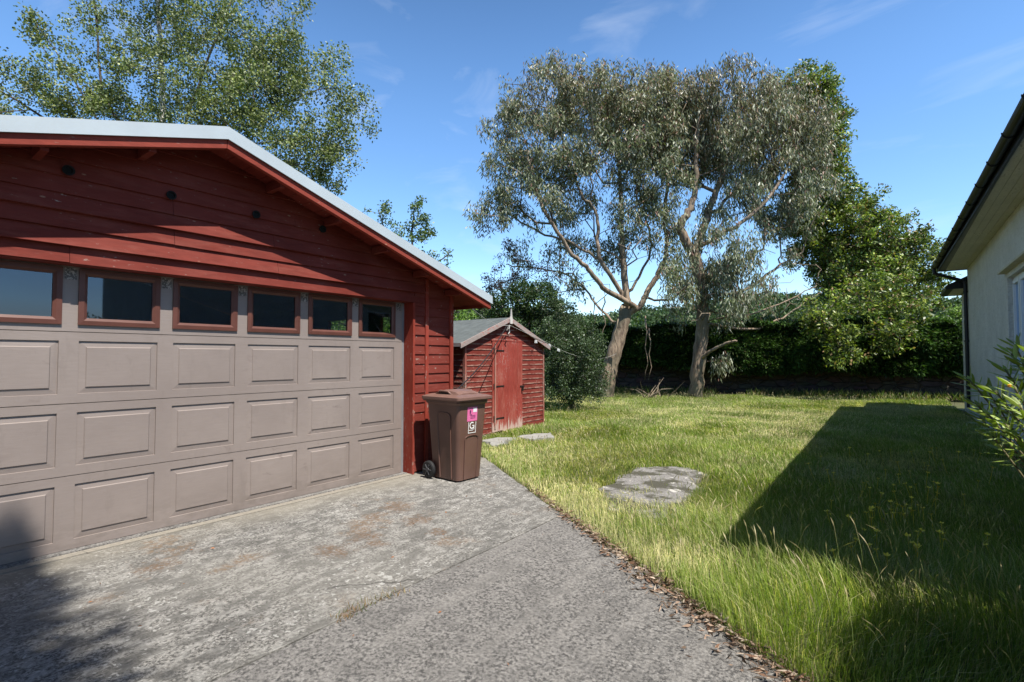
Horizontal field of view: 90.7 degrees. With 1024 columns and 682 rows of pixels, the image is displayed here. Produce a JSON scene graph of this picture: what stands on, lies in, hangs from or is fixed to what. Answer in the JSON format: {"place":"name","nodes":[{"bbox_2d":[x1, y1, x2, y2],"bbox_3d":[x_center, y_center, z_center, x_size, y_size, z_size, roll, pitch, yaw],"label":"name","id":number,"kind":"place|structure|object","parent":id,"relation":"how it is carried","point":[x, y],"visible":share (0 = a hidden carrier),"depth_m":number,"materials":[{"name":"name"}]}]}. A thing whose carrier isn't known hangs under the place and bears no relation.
{"place":"outdoors","nodes":[
{"label":"outdoors","id":0,"kind":"place"},
{"bbox_2d":[0,457,561,681],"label":"driveway","id":1,"kind":"structure","parent":0,"point":[256,586],"depth_m":3.22,"materials":[{"name":"concrete"}]},
{"bbox_2d":[0,470,422,574],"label":"garage threshold","id":2,"kind":"object","parent":1,"relation":"on","point":[53,559],"visible":0.22,"depth_m":4.11,"materials":[{"name":"concrete"}]},
{"bbox_2d":[0,115,492,569],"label":"garage","id":3,"kind":"structure","parent":1,"relation":"on","point":[187,311],"depth_m":4.24,"materials":[{"name":"red paint"}]},
{"bbox_2d":[0,258,401,564],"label":"garage door","id":4,"kind":"structure","parent":3,"relation":"in","point":[106,434],"depth_m":4.21,"materials":[{"name":"beige paint"}]},
{"bbox_2d":[330,584,409,621],"bbox_3d":[-0.799,1.470,2.869,0.164,0.057,0.503,-1,-2,37],"label":"moss and weeds","id":5,"kind":"object","parent":1,"relation":"on","point":[380,598],"visible":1,"depth_m":2.83,"materials":[{"name":"green plant"}]},
{"bbox_2d":[422,388,491,480],"bbox_3d":[-0.654,1.080,5.949,0.672,1.029,0.570,-2,-2,40],"label":"wheelie bin","id":6,"kind":"object","parent":1,"relation":"on","point":[456,417],"visible":1,"depth_m":5.78,"materials":[{"name":"brown plastic"}]},
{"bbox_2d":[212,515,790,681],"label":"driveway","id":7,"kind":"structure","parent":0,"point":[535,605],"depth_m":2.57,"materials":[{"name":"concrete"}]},
{"bbox_2d":[0,0,1023,315],"label":"sky","id":8,"kind":"structure","parent":0,"point":[934,86],"materials":[{"name":"blue"}]},
{"bbox_2d":[515,305,935,334],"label":"hills","id":9,"kind":"structure","parent":0,"point":[692,321],"depth_m":194.76,"materials":[{"name":"green plant"}]},
{"bbox_2d":[481,391,1023,681],"bbox_3d":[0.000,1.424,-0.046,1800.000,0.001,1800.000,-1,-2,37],"label":"ground","id":10,"kind":"structure","parent":0,"point":[960,404],"depth_m":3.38,"materials":[{"name":"green plant"}]},
{"bbox_2d":[0,0,382,195],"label":"birch tree","id":11,"kind":"object","parent":10,"relation":"on","point":[240,82],"visible":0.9,"depth_m":15.00,"materials":[{"name":"green plant"}]},
{"bbox_2d":[362,195,453,267],"bbox_3d":[-3.095,-1.347,15.489,2.715,6.274,1.698,-1,-2,16],"label":"young tree","id":12,"kind":"object","parent":10,"relation":"on","point":[421,237],"visible":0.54,"depth_m":15.37,"materials":[{"name":"green plant"}]},
{"bbox_2d":[90,482,814,681],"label":"leaf litter","id":13,"kind":"object","parent":10,"relation":"on","point":[789,674],"visible":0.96,"depth_m":2.80,"materials":[{"name":"brown plant"}]},
{"bbox_2d":[454,309,477,320],"bbox_3d":[-1.344,0.380,12.665,0.833,2.953,1.964,0,-2,4],"label":"light green shrub","id":14,"kind":"object","parent":10,"relation":"on","point":[461,316],"visible":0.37,"depth_m":12.63,"materials":[{"name":"green plant"}]},
{"bbox_2d":[482,437,515,449],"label":"paving slab","id":15,"kind":"structure","parent":10,"relation":"on","point":[493,441],"depth_m":8.28,"materials":[{"name":"grey stone"}]},
{"bbox_2d":[453,309,549,436],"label":"garden shed","id":16,"kind":"structure","parent":10,"relation":"on","point":[508,375],"depth_m":9.37,"materials":[{"name":"red wood"}]},
{"bbox_2d":[457,326,506,388],"bbox_3d":[-0.409,0.174,7.966,0.016,1.033,2.710,0,-2,14],"label":"cord","id":17,"kind":"object","parent":16,"relation":"attached to","point":[484,360],"visible":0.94,"depth_m":7.89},
{"bbox_2d":[491,341,524,432],"bbox_3d":[-0.058,0.839,9.461,0.070,1.652,0.968,-1,-2,37],"label":"door","id":18,"kind":"structure","parent":16,"relation":"in","point":[507,389],"depth_m":9.40,"materials":[{"name":"red wood"}]},
{"bbox_2d":[473,309,614,358],"bbox_3d":[1.354,0.034,12.255,0.300,0.809,10.838,-1,-2,23],"label":"clothes line","id":19,"kind":"object","parent":16,"relation":"attached to","point":[531,335],"visible":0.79,"depth_m":9.77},
{"bbox_2d":[454,237,552,319],"bbox_3d":[-0.169,-0.715,16.636,3.314,5.359,2.406,-1,-2,31],"label":"tree","id":20,"kind":"object","parent":10,"relation":"on","point":[500,283],"visible":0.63,"depth_m":16.48,"materials":[{"name":"green plant"}]},
{"bbox_2d":[470,276,587,345],"bbox_3d":[0.511,0.020,14.521,3.420,3.735,2.451,0,-2,14],"label":"laurel tree","id":21,"kind":"object","parent":10,"relation":"on","point":[525,310],"visible":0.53,"depth_m":14.04,"materials":[{"name":"green plant"}]},
{"bbox_2d":[518,433,554,441],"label":"paving slab","id":22,"kind":"structure","parent":10,"relation":"on","point":[535,436],"depth_m":8.70,"materials":[{"name":"grey stone"}]},
{"bbox_2d":[532,294,613,408],"bbox_3d":[1.568,0.303,13.512,2.273,3.143,2.874,0,-2,10],"label":"round bush","id":23,"kind":"object","parent":10,"relation":"on","point":[569,374],"visible":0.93,"depth_m":12.99,"materials":[{"name":"green plant"}]},
{"bbox_2d":[462,48,700,396],"bbox_3d":[2.392,-4.013,17.352,8.343,12.262,4.919,0,-2,-8],"label":"eucalyptus tree","id":24,"kind":"object","parent":10,"relation":"on","point":[643,113],"visible":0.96,"depth_m":16.78,"materials":[{"name":"green plant"}]},
{"bbox_2d":[598,466,705,527],"bbox_3d":[1.527,1.607,5.451,1.035,0.072,2.437,-1,-2,28],"label":"concrete patch","id":25,"kind":"object","parent":10,"relation":"on","point":[668,474],"visible":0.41,"depth_m":5.42,"materials":[{"name":"grey concrete"}]},
{"bbox_2d":[625,379,684,397],"bbox_3d":[4.731,1.582,16.919,1.535,0.672,1.459,0,-2,-13],"label":"fallen branch","id":26,"kind":"object","parent":10,"relation":"on","point":[653,394],"visible":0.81,"depth_m":16.96,"materials":[{"name":"wood"}]},
{"bbox_2d":[454,291,961,336],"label":"wood","id":27,"kind":"object","parent":10,"relation":"on","point":[653,315],"visible":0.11,"depth_m":181.21,"materials":[{"name":"green plant"}]},
{"bbox_2d":[624,48,845,396],"bbox_3d":[8.155,-3.930,18.247,8.126,12.086,5.125,0,-2,7],"label":"eucalyptus tree","id":28,"kind":"object","parent":10,"relation":"on","point":[718,147],"visible":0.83,"depth_m":17.30,"materials":[{"name":"green plant"}]},
{"bbox_2d":[532,312,963,379],"bbox_3d":[10.963,0.472,17.881,23.834,3.032,2.572,-1,-2,18],"label":"hedge","id":29,"kind":"object","parent":10,"relation":"on","point":[769,349],"visible":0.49,"depth_m":17.69,"materials":[{"name":"green plant"}]},
{"bbox_2d":[544,365,963,400],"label":"stone wall","id":30,"kind":"structure","parent":10,"relation":"on","point":[628,376],"depth_m":18.05,"materials":[{"name":"grey stone"}]},
{"bbox_2d":[498,390,1023,681],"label":"grass seed heads","id":31,"kind":"object","parent":10,"relation":"on","point":[862,522],"depth_m":4.39,"materials":[{"name":"green plant"}]},
{"bbox_2d":[740,308,815,334],"bbox_3d":[12.567,0.329,23.399,5.176,3.803,3.189,0,-2,-4],"label":"background tree","id":32,"kind":"object","parent":10,"relation":"on","point":[771,318],"visible":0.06,"depth_m":23.13,"materials":[{"name":"green plant"}]},
{"bbox_2d":[614,385,963,401],"bbox_3d":[9.002,1.756,17.388,11.887,0.429,2.064,-1,-2,18],"label":"rough growth","id":33,"kind":"object","parent":10,"relation":"on","point":[908,396],"visible":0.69,"depth_m":17.20,"materials":[{"name":"green plant"}]},
{"bbox_2d":[755,56,961,370],"bbox_3d":[12.675,-4.430,18.912,6.674,13.555,8.674,-1,-2,37],"label":"tree","id":34,"kind":"object","parent":10,"relation":"on","point":[869,271],"visible":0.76,"depth_m":18.86,"materials":[{"name":"green plant"}]},
{"bbox_2d":[932,303,961,320],"bbox_3d":[21.612,0.120,24.941,3.861,4.265,2.854,0,-2,6],"label":"background bush","id":35,"kind":"object","parent":10,"relation":"on","point":[956,311],"visible":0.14,"depth_m":24.91,"materials":[{"name":"green plant"}]},
{"bbox_2d":[931,93,1023,453],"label":"bungalow","id":36,"kind":"object","parent":10,"relation":"on","point":[983,245],"visible":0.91,"depth_m":8.38,"materials":[{"name":"paint"}]},
{"bbox_2d":[1005,271,1023,378],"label":"window","id":37,"kind":"structure","parent":36,"relation":"in","point":[1018,281],"depth_m":7.54,"materials":[{"name":"white plastic"}]},
{"bbox_2d":[952,334,1023,478],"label":"lance leaved shrub","id":38,"kind":"object","parent":10,"relation":"on","point":[1009,432],"visible":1,"depth_m":2.62,"materials":[{"name":"green plant"}]}
]}

